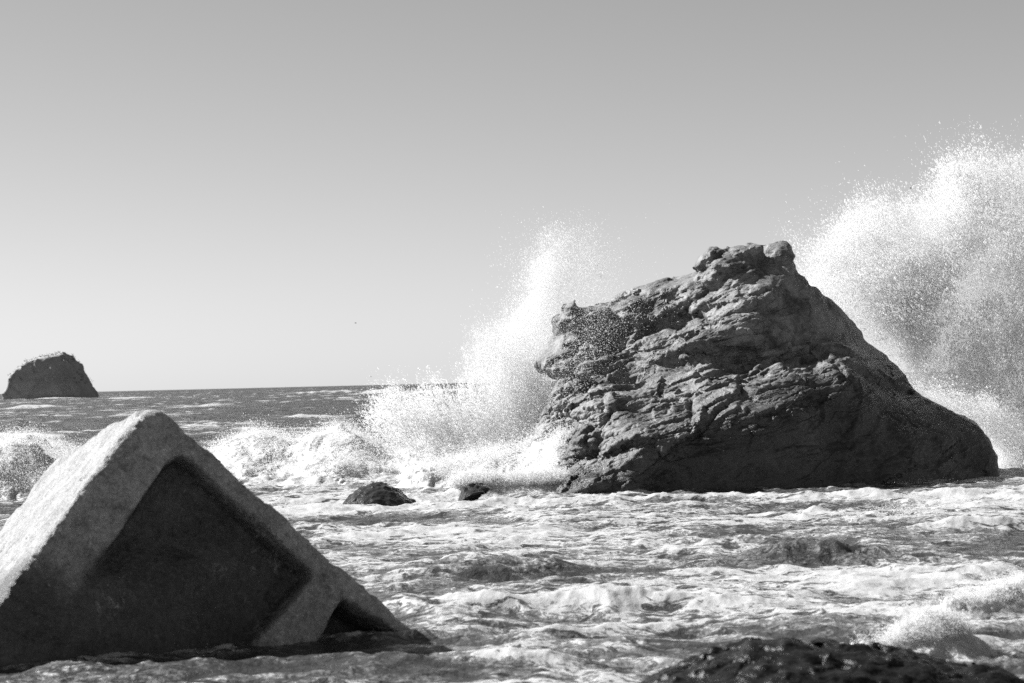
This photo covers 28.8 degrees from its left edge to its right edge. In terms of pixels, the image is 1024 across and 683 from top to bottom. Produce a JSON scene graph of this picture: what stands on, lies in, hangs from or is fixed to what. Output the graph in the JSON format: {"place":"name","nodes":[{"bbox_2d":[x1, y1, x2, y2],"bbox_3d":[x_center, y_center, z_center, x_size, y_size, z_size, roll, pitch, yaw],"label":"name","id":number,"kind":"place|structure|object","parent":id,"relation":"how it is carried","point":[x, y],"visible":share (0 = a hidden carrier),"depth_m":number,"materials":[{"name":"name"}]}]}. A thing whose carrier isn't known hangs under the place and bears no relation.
{"place":"outdoors","nodes":[
{"label":"outdoors","id":0,"kind":"place"},
{"bbox_2d":[0,370,1023,682],"bbox_3d":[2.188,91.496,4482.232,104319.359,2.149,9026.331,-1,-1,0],"label":"sea","id":1,"kind":"structure","parent":0,"point":[566,588],"depth_m":27.89,"materials":[{"name":"liquid"}]},
{"bbox_2d":[0,442,58,500],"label":"breaking wave","id":2,"kind":"object","parent":1,"relation":"on","point":[24,467],"visible":0.06,"depth_m":47.15,"materials":[{"name":"grey liquid"}]},
{"bbox_2d":[2,351,98,399],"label":"sea stack","id":3,"kind":"object","parent":1,"relation":"in","point":[60,374],"visible":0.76,"depth_m":745.20,"materials":[{"name":"grey stone"}]},
{"bbox_2d":[0,410,410,666],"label":"tilted block","id":4,"kind":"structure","parent":1,"relation":"in","point":[152,531],"depth_m":19.23,"materials":[{"name":"grey concrete"}]},
{"bbox_2d":[4,423,534,484],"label":"breaking wave","id":5,"kind":"object","parent":1,"relation":"on","point":[340,454],"visible":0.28,"depth_m":53.46,"materials":[{"name":"grey liquid"}]},
{"bbox_2d":[342,482,415,505],"bbox_3d":[-2.743,3.337,41.439,1.728,0.821,2.047,-1,-1,0],"label":"rock","id":6,"kind":"object","parent":1,"relation":"in","point":[383,493],"visible":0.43,"depth_m":40.80,"materials":[{"name":"grey stone"}]},
{"bbox_2d":[458,483,491,500],"bbox_3d":[-0.824,3.387,42.913,0.780,0.684,1.095,-1,-1,0],"label":"rock","id":7,"kind":"object","parent":1,"relation":"in","point":[472,491],"visible":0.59,"depth_m":42.72,"materials":[{"name":"grey stone"}]},
{"bbox_2d":[392,434,567,487],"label":"surging wave","id":8,"kind":"object","parent":1,"relation":"on","point":[538,459],"visible":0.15,"depth_m":47.66,"materials":[{"name":"grey liquid"}]},
{"bbox_2d":[405,476,562,501],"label":"wave","id":9,"kind":"object","parent":1,"relation":"on","point":[498,486],"visible":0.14,"depth_m":44.18,"materials":[{"name":"grey liquid"}]},
{"bbox_2d":[525,241,998,493],"bbox_3d":[5.769,0.898,47.547,11.382,6.759,8.605,-1,-1,0],"label":"sea rock","id":10,"kind":"object","parent":1,"relation":"in","point":[747,365],"visible":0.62,"depth_m":46.07,"materials":[{"name":"grey stone"}]},
{"bbox_2d":[576,483,960,496],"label":"wave","id":11,"kind":"object","parent":1,"relation":"on","point":[643,491],"visible":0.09,"depth_m":43.20,"materials":[{"name":"grey liquid"}]},
{"bbox_2d":[639,637,1023,682],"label":"shore rock","id":12,"kind":"object","parent":1,"relation":"in","point":[780,660],"visible":1,"depth_m":13.81,"materials":[{"name":"black stone"}]},
{"bbox_2d":[840,577,1023,642],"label":"wave","id":13,"kind":"object","parent":1,"relation":"on","point":[984,605],"visible":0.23,"depth_m":19.93,"materials":[{"name":"grey liquid"}]},
{"bbox_2d":[851,612,1013,661],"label":"wave","id":14,"kind":"object","parent":1,"relation":"on","point":[943,637],"visible":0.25,"depth_m":17.34,"materials":[{"name":"grey liquid"}]},
{"bbox_2d":[0,0,1023,393],"label":"sky","id":15,"kind":"structure","parent":0,"point":[195,194],"materials":[{"name":"grey"}]}
]}

